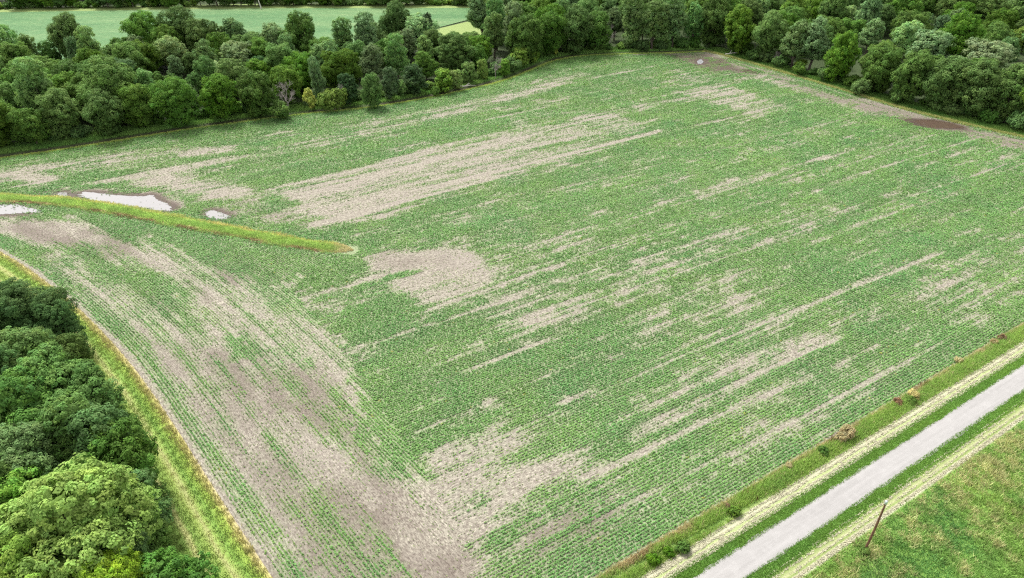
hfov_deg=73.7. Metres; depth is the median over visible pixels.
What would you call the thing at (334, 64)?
broadleaf tree
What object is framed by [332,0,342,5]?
broadleaf tree
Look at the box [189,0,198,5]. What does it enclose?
young tree
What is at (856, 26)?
broadleaf tree
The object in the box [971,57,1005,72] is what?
broadleaf tree
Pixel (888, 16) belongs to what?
broadleaf tree
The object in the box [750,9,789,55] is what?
broadleaf tree
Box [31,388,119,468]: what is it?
maple tree
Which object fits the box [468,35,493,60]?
broadleaf tree
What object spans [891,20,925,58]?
willow tree
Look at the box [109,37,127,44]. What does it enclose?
elm tree
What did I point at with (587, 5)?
broadleaf tree
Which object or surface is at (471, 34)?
broadleaf tree
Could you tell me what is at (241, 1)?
elm tree
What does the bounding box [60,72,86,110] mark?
broadleaf tree
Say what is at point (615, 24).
cottonwood tree
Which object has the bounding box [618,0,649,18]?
broadleaf tree
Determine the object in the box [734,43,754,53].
shrub
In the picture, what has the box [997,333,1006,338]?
dry shrub
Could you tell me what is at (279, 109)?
shrub
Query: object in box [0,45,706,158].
bank grass
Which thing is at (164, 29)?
broadleaf tree
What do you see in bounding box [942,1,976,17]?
broadleaf tree
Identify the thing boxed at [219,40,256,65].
willow tree
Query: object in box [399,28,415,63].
cottonwood tree
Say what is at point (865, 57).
broadleaf tree
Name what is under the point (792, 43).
cottonwood tree
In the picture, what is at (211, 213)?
puddle
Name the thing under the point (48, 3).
broadleaf tree
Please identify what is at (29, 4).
shrub
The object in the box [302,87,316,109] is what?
yellow sapling
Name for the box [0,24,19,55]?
cottonwood tree
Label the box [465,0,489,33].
cottonwood tree
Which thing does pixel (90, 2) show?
young tree
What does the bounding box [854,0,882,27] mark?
cottonwood tree
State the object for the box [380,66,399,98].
maple tree
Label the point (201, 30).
broadleaf tree
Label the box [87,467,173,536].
elm tree
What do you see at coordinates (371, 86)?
broadleaf tree
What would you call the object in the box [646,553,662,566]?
weed clump
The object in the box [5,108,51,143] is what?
broadleaf tree
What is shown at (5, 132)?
broadleaf tree
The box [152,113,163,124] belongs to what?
shrub
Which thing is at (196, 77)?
elm tree
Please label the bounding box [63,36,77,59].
cottonwood tree
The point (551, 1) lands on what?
broadleaf tree
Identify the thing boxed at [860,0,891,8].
broadleaf tree
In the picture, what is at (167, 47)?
willow tree
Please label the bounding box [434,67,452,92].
young tree
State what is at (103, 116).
broadleaf tree
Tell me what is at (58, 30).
broadleaf tree
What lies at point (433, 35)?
broadleaf tree
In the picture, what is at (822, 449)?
weed clump
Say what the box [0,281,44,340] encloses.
locust tree
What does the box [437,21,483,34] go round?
meadow
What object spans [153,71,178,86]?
elm tree
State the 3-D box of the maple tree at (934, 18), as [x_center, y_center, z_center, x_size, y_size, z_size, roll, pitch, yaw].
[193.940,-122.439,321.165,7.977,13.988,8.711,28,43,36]
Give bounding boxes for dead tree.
[275,80,294,114]
[492,57,501,78]
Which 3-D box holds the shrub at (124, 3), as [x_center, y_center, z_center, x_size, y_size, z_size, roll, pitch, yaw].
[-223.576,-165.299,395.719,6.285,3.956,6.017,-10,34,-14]
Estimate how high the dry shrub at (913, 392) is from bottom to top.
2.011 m
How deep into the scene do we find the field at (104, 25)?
371.14 m
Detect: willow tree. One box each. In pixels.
[153,35,188,70]
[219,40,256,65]
[310,39,337,74]
[405,12,440,49]
[843,5,859,25]
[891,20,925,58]
[904,29,955,59]
[961,37,1017,70]
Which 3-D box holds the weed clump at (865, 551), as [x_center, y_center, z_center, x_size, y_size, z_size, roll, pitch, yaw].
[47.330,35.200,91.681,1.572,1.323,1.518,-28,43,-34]
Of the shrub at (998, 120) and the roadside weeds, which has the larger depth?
the shrub at (998, 120)
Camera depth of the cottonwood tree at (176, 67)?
264.98 m
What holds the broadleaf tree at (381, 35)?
on the ground at (501, 52)
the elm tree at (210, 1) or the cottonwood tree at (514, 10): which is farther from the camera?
the elm tree at (210, 1)
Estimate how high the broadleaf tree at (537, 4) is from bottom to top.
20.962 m
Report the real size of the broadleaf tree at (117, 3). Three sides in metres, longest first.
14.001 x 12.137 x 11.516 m
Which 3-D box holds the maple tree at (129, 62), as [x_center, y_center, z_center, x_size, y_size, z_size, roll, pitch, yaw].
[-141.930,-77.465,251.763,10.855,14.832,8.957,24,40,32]
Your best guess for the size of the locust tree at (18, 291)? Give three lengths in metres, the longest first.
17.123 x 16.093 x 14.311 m
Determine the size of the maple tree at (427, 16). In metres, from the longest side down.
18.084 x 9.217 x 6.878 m
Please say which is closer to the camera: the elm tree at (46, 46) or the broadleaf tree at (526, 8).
the elm tree at (46, 46)
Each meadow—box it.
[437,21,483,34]
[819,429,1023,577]
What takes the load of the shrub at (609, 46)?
on the ground at (501, 52)
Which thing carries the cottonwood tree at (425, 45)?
on the ground at (501, 52)
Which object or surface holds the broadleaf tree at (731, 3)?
on the ground at (501, 52)
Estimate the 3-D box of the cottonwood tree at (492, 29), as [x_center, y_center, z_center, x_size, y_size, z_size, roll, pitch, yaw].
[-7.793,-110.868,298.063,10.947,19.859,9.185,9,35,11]
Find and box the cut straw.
[638,341,1023,577]
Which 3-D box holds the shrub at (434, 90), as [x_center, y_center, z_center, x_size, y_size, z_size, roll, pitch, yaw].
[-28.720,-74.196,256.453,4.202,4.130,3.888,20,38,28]
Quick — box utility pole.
[865,500,887,547]
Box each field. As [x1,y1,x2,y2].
[0,8,470,62]
[0,52,1023,577]
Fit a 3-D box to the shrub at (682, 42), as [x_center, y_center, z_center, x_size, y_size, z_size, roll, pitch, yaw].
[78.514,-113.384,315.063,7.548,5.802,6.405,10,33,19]
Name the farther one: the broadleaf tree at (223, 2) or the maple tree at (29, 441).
the broadleaf tree at (223, 2)
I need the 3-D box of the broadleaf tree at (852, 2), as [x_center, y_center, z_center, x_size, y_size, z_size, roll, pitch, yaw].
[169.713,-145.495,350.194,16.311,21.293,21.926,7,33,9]
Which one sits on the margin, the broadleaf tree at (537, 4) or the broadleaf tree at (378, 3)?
the broadleaf tree at (378, 3)
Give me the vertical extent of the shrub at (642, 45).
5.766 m
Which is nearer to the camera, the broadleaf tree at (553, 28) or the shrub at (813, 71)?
the shrub at (813, 71)
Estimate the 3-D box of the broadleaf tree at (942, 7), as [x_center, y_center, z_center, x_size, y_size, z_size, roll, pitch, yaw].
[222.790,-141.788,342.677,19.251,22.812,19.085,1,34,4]
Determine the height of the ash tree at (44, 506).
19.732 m
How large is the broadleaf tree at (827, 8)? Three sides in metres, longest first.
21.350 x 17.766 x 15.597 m
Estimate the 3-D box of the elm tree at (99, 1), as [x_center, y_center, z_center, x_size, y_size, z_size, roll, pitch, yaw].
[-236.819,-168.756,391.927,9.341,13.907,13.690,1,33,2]
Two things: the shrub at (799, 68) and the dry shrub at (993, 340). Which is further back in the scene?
the shrub at (799, 68)
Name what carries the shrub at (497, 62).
on the ground at (501, 52)
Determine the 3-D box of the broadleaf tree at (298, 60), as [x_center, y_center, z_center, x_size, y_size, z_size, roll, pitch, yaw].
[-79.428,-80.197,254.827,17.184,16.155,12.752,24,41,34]
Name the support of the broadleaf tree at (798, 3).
on the ground at (501, 52)
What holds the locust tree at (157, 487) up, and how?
on the ground at (501, 52)
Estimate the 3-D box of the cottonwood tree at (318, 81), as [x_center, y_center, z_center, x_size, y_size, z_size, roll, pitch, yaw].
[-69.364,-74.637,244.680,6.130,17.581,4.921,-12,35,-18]
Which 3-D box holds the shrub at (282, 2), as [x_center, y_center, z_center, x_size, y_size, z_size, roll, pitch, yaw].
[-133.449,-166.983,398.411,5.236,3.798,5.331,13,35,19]
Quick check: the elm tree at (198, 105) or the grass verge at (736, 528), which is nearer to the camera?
the grass verge at (736, 528)
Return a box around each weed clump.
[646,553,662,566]
[662,546,674,557]
[674,539,689,553]
[725,504,741,516]
[818,445,828,456]
[859,545,870,555]
[906,395,916,405]
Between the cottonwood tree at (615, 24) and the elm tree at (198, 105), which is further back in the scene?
the cottonwood tree at (615, 24)
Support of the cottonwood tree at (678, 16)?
on the ground at (501, 52)
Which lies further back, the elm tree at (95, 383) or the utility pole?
the elm tree at (95, 383)
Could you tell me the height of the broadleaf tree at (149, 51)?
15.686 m
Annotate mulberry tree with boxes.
[49,332,94,361]
[89,413,159,480]
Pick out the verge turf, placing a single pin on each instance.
(995, 377)
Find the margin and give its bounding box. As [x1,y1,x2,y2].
[0,3,474,11]
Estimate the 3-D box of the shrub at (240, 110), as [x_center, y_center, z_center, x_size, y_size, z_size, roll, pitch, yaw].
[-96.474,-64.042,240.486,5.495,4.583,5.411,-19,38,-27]
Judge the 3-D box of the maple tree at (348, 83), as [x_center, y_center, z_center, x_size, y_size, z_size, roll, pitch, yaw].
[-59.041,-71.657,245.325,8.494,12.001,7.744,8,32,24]
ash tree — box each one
[0,101,16,134]
[0,451,165,577]
[0,465,75,537]
[0,525,79,577]
[68,544,161,577]
[100,44,113,56]
[1014,26,1023,52]
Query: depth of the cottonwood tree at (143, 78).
230.55 m
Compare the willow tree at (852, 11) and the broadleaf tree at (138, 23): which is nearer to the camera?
the broadleaf tree at (138, 23)
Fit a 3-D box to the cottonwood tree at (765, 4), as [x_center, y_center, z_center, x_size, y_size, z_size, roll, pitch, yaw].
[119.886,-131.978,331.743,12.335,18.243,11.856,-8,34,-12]
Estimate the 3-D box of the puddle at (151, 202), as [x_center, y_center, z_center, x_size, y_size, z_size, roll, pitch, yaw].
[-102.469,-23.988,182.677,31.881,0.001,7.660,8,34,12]
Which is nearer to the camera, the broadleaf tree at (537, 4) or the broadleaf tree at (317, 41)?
the broadleaf tree at (317, 41)
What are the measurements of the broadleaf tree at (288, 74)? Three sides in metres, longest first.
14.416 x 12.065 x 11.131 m
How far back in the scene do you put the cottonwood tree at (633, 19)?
307.20 m
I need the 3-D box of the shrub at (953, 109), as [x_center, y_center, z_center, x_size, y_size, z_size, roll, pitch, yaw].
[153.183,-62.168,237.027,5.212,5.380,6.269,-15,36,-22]
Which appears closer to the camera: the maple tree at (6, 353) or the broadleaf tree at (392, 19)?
the maple tree at (6, 353)
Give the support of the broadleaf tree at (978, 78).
on the ground at (501, 52)
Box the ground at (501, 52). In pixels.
[0,0,1023,156]
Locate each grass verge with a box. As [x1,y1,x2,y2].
[601,340,1023,577]
[746,392,1023,577]
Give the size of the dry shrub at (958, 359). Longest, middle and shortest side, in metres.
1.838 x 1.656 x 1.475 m
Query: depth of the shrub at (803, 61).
284.94 m
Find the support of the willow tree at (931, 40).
on the ground at (501, 52)
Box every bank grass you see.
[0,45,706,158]
[703,47,1023,137]
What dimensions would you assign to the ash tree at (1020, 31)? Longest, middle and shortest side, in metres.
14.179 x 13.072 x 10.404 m
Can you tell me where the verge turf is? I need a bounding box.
[667,351,1023,577]
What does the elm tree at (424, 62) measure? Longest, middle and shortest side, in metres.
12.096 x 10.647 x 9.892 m
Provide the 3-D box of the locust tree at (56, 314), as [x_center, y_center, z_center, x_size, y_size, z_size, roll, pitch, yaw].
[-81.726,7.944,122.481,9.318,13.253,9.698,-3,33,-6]
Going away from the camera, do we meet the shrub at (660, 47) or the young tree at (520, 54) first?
the young tree at (520, 54)
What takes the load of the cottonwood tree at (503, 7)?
on the ground at (501, 52)
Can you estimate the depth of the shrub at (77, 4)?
391.46 m
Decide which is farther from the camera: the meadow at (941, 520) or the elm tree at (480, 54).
the elm tree at (480, 54)
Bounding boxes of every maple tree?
[0,325,56,376]
[0,342,19,415]
[0,365,58,448]
[0,421,65,479]
[0,446,46,504]
[14,340,89,414]
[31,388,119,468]
[95,528,160,560]
[113,57,136,70]
[247,55,263,64]
[335,73,358,105]
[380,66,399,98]
[402,63,429,95]
[422,12,432,28]
[923,13,936,25]
[933,14,950,32]
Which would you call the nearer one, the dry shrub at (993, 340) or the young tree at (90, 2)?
the dry shrub at (993, 340)
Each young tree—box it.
[85,0,93,6]
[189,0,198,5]
[397,79,407,94]
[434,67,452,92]
[448,69,462,90]
[461,61,477,83]
[477,59,487,78]
[498,58,510,76]
[510,46,528,67]
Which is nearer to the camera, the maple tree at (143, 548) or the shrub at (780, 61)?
the maple tree at (143, 548)
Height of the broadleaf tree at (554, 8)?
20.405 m
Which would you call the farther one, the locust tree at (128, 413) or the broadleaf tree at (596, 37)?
the broadleaf tree at (596, 37)
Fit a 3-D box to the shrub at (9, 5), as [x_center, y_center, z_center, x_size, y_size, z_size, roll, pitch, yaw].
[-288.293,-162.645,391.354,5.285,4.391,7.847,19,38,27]
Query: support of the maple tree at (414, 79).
on the ground at (501, 52)
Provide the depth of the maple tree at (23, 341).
107.84 m
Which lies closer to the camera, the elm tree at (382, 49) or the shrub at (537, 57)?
the elm tree at (382, 49)
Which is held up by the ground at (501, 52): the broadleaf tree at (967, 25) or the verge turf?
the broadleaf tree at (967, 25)
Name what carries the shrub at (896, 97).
on the ground at (501, 52)
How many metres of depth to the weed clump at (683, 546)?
91.54 m
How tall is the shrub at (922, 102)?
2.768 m
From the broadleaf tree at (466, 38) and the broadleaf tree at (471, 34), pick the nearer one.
the broadleaf tree at (466, 38)
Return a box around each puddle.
[0,204,41,213]
[77,192,171,210]
[204,210,230,219]
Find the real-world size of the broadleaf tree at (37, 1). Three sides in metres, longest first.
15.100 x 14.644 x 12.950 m
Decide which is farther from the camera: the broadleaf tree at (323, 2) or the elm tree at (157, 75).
the broadleaf tree at (323, 2)
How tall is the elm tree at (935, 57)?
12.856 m
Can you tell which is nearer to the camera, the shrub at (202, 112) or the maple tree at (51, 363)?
the maple tree at (51, 363)
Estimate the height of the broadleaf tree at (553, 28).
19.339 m
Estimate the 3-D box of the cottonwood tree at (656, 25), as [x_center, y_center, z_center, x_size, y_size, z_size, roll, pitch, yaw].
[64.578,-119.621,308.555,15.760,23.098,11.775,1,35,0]
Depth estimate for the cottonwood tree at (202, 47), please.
255.91 m
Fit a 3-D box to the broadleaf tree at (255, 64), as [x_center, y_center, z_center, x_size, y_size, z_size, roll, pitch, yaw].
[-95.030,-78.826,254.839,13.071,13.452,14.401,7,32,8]
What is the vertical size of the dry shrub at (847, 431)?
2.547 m
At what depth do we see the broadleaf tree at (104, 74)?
220.23 m
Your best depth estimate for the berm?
169.67 m
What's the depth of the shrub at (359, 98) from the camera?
250.71 m
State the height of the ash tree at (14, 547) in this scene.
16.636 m
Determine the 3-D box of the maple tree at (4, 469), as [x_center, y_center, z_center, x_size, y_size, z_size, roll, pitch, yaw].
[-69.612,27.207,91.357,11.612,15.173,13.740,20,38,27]
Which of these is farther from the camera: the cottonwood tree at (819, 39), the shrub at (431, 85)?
the cottonwood tree at (819, 39)
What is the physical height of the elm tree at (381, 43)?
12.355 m
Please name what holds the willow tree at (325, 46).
on the ground at (501, 52)
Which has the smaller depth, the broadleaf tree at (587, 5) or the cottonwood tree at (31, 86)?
the cottonwood tree at (31, 86)
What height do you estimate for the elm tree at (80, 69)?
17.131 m
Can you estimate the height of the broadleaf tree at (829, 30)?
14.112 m
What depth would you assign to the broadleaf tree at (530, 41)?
285.21 m
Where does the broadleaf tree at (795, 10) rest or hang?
on the ground at (501, 52)
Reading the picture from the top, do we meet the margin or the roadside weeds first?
the margin
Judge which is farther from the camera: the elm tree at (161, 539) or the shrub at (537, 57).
the shrub at (537, 57)
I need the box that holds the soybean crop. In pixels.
[0,51,1023,577]
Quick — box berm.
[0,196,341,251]
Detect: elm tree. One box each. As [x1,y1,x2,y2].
[37,39,62,60]
[49,359,126,450]
[60,436,158,483]
[63,402,132,458]
[76,60,88,74]
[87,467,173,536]
[93,0,107,6]
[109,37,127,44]
[125,0,138,6]
[126,515,173,567]
[133,546,220,577]
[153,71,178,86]
[184,55,215,94]
[185,83,200,108]
[201,0,215,4]
[233,0,247,5]
[341,41,359,51]
[346,39,366,73]
[374,43,396,68]
[377,38,387,67]
[411,51,438,79]
[472,44,487,68]
[599,0,620,13]
[639,8,650,39]
[924,48,943,66]
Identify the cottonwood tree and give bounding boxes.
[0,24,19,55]
[7,56,55,110]
[12,33,40,55]
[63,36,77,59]
[74,25,105,56]
[126,34,143,43]
[129,68,154,114]
[166,55,184,78]
[192,38,222,69]
[220,17,248,42]
[260,21,283,46]
[277,33,295,60]
[307,56,326,97]
[331,16,352,49]
[352,10,379,46]
[358,42,383,77]
[383,33,409,78]
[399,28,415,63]
[417,34,435,59]
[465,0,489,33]
[481,0,505,50]
[481,11,504,57]
[489,6,505,38]
[501,1,525,53]
[502,0,511,9]
[554,0,569,14]
[566,0,576,10]
[607,6,623,40]
[621,0,645,43]
[638,0,670,48]
[662,0,689,47]
[683,0,704,36]
[753,0,770,24]
[779,19,811,66]
[799,15,830,69]
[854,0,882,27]
[858,17,885,54]
[945,7,969,36]
[999,37,1019,62]
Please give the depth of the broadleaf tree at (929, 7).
347.10 m
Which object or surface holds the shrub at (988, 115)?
on the ground at (501, 52)
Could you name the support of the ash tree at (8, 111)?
on the ground at (501, 52)
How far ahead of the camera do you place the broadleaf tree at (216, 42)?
275.72 m
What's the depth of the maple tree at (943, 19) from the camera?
308.02 m
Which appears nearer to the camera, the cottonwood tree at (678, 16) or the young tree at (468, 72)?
the young tree at (468, 72)
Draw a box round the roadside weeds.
[591,322,1023,577]
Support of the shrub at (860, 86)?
on the ground at (501, 52)
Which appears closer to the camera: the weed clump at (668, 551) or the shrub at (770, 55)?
the weed clump at (668, 551)
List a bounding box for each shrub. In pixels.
[3,1,13,8]
[16,137,33,143]
[24,2,33,7]
[46,133,62,140]
[67,124,92,137]
[72,1,82,7]
[80,1,90,7]
[92,2,101,7]
[120,1,130,6]
[139,0,147,6]
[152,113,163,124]
[183,0,191,6]
[196,107,209,117]
[234,101,243,112]
[239,101,249,110]
[269,99,290,118]
[278,0,286,5]
[302,96,318,105]
[315,88,347,110]
[344,0,352,4]
[353,90,362,99]
[356,0,363,4]
[364,0,372,5]
[395,86,409,95]
[423,81,435,89]
[430,86,439,95]
[433,0,442,4]
[487,67,499,75]
[489,59,501,70]
[508,56,522,71]
[527,51,539,62]
[606,43,612,49]
[616,42,624,48]
[622,40,631,48]
[635,39,649,50]
[653,38,671,48]
[655,41,667,49]
[675,37,689,47]
[688,36,701,47]
[706,30,725,45]
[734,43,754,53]
[746,48,758,59]
[757,51,777,60]
[771,55,788,66]
[785,462,793,468]
[792,61,805,74]
[794,59,807,65]
[808,68,819,74]
[817,66,831,80]
[835,431,846,441]
[839,423,857,439]
[843,74,862,85]
[850,77,872,95]
[890,89,906,102]
[893,397,902,405]
[906,388,920,399]
[918,98,931,104]
[932,102,943,111]
[940,100,959,107]
[942,102,964,115]
[954,356,962,362]
[959,103,981,115]
[977,107,999,123]
[990,338,999,343]
[993,117,1002,123]
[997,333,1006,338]
[1006,109,1023,129]
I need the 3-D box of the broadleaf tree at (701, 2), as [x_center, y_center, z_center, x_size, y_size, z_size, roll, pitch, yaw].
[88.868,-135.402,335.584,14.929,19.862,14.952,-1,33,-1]
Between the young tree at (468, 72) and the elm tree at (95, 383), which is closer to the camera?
the elm tree at (95, 383)
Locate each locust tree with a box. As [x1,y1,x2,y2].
[0,276,78,331]
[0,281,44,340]
[19,298,88,344]
[45,438,63,468]
[110,391,143,433]
[150,481,170,500]
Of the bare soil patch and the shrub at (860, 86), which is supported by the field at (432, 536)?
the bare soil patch
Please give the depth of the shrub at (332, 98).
239.94 m
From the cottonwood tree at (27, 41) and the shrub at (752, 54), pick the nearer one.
the cottonwood tree at (27, 41)
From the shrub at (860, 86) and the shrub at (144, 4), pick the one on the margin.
the shrub at (144, 4)
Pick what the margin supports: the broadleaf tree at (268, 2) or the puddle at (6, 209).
the broadleaf tree at (268, 2)
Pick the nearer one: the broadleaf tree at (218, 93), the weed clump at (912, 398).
the weed clump at (912, 398)
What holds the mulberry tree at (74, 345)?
on the ground at (501, 52)
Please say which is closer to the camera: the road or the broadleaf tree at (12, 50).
the road
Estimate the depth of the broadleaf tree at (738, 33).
299.06 m
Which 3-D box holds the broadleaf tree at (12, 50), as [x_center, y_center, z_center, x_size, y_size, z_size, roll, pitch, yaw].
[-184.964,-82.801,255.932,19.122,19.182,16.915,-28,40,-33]
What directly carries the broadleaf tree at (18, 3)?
on the margin
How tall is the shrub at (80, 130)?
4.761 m
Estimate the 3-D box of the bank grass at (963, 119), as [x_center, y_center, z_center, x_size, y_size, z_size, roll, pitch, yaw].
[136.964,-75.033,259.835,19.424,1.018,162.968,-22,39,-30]
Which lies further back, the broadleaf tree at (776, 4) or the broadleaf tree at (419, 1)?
the broadleaf tree at (419, 1)
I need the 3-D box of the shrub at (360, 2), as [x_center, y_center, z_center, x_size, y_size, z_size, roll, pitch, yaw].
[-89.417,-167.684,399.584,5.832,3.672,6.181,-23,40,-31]
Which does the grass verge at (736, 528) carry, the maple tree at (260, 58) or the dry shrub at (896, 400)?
the dry shrub at (896, 400)
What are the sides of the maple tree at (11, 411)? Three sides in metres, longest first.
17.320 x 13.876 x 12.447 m
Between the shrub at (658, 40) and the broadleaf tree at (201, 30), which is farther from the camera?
the shrub at (658, 40)
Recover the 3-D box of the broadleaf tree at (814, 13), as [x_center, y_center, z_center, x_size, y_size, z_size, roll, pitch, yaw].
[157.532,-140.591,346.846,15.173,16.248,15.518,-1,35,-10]
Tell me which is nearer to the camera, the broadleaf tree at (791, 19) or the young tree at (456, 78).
the young tree at (456, 78)
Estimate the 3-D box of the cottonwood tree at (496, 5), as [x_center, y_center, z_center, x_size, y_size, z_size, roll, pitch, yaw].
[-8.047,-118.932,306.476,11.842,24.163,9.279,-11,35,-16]
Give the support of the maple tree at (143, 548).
on the ground at (501, 52)
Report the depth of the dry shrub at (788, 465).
103.95 m
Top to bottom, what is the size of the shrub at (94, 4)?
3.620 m
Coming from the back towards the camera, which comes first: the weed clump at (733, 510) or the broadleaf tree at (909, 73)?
the broadleaf tree at (909, 73)
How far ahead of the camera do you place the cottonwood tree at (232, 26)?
286.15 m
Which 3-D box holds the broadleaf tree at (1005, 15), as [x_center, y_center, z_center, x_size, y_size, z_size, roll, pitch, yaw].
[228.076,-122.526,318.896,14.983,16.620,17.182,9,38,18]
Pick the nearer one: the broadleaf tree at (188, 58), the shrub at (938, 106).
the shrub at (938, 106)
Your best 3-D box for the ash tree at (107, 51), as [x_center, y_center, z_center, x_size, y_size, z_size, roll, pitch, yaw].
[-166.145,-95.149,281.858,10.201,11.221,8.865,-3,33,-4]
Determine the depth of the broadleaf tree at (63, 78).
231.30 m
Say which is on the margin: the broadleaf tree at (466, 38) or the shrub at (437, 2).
the shrub at (437, 2)
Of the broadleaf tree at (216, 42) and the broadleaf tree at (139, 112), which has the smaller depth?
the broadleaf tree at (139, 112)
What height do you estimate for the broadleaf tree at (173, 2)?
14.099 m
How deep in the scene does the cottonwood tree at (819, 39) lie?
275.78 m
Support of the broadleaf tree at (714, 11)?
on the ground at (501, 52)
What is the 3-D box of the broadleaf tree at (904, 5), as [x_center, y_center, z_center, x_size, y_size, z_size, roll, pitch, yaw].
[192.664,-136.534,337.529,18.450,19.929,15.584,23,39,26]
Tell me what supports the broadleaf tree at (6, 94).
on the ground at (501, 52)
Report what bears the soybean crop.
on the field at (432, 536)
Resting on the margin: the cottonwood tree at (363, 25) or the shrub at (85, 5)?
the shrub at (85, 5)
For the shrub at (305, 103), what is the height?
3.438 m
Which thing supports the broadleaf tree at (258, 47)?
on the ground at (501, 52)
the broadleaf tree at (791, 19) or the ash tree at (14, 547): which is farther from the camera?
the broadleaf tree at (791, 19)
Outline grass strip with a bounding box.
[0,253,271,577]
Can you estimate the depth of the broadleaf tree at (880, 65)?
252.86 m
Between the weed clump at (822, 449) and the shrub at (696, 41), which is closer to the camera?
the weed clump at (822, 449)
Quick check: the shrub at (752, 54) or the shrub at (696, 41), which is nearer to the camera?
the shrub at (752, 54)
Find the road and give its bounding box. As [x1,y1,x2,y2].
[693,365,1023,577]
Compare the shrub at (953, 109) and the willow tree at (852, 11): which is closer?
the shrub at (953, 109)
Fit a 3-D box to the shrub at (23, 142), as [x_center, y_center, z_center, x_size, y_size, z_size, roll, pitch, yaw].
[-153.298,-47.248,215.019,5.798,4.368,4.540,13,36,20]
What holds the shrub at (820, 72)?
on the ground at (501, 52)
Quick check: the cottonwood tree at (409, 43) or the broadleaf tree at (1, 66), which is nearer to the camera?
the broadleaf tree at (1, 66)
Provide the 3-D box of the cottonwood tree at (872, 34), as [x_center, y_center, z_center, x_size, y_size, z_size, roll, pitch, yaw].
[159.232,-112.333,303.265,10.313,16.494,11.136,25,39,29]
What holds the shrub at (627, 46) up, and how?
on the ground at (501, 52)
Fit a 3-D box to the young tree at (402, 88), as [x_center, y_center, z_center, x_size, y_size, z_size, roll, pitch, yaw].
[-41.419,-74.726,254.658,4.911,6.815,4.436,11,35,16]
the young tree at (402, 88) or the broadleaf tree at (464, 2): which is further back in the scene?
the broadleaf tree at (464, 2)
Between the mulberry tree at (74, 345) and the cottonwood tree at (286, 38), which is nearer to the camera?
the mulberry tree at (74, 345)
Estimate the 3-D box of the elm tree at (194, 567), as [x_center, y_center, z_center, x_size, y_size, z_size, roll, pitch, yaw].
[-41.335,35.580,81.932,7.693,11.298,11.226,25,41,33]
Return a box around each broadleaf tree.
[0,41,39,67]
[0,56,49,106]
[0,59,13,94]
[0,80,27,112]
[0,98,16,147]
[5,0,29,8]
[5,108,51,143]
[27,0,43,7]
[29,55,53,71]
[33,86,81,140]
[39,0,56,7]
[41,70,77,96]
[46,11,82,59]
[47,58,82,79]
[51,0,71,6]
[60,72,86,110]
[64,0,78,6]
[72,47,106,64]
[75,55,137,124]
[81,88,124,135]
[106,0,124,7]
[108,40,149,73]
[112,82,160,128]
[118,9,159,61]
[122,39,163,78]
[147,24,184,52]
[147,76,199,127]
[149,0,162,6]
[152,4,195,50]
[159,0,180,6]
[181,51,195,75]
[182,18,224,51]
[196,72,240,118]
[206,32,231,60]
[207,58,248,100]
[215,0,232,5]
[231,31,260,49]
[236,69,278,117]
[245,58,273,90]
[246,36,272,59]
[256,0,272,5]
[263,41,299,71]
[268,64,304,103]
[277,10,315,53]
[280,51,315,95]
[283,0,300,4]
[307,36,338,64]
[311,0,327,4]
[320,48,362,89]
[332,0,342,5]
[358,22,388,45]
[360,72,382,108]
[369,0,386,4]
[377,0,410,37]
[399,0,411,3]
[412,0,424,4]
[417,28,441,61]
[435,31,476,70]
[447,31,473,62]
[454,0,469,4]
[462,32,478,38]
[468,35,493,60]
[503,13,544,61]
[514,1,536,16]
[525,0,561,4]
[528,0,551,14]
[534,2,566,44]
[535,11,567,55]
[560,3,593,54]
[578,0,604,42]
[584,10,612,49]
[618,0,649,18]
[683,0,707,35]
[700,0,731,47]
[708,0,739,31]
[723,3,755,53]
[728,0,764,42]
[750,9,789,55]
[768,0,784,16]
[773,5,811,22]
[775,11,801,52]
[780,0,812,22]
[807,0,835,21]
[808,22,834,46]
[817,0,850,20]
[822,30,862,81]
[826,16,845,44]
[838,0,860,9]
[841,17,867,42]
[858,40,894,76]
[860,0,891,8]
[861,43,906,91]
[871,4,896,32]
[885,0,924,31]
[889,10,934,49]
[889,49,934,101]
[915,0,935,14]
[920,55,972,106]
[932,0,975,23]
[936,10,987,58]
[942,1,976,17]
[948,57,1006,116]
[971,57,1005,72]
[972,0,1010,23]
[976,21,1017,43]
[982,7,1019,32]
[985,62,1023,121]
[1006,0,1023,31]
[1016,19,1023,28]
[1019,88,1023,100]
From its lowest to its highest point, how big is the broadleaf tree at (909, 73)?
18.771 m
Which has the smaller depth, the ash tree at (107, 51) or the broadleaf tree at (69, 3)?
the ash tree at (107, 51)
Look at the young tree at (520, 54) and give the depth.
283.49 m
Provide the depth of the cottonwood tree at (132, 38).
273.96 m
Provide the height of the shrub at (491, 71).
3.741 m
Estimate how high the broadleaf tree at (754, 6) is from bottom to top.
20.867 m
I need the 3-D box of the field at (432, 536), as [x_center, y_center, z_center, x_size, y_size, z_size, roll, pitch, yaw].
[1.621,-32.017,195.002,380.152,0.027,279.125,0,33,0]

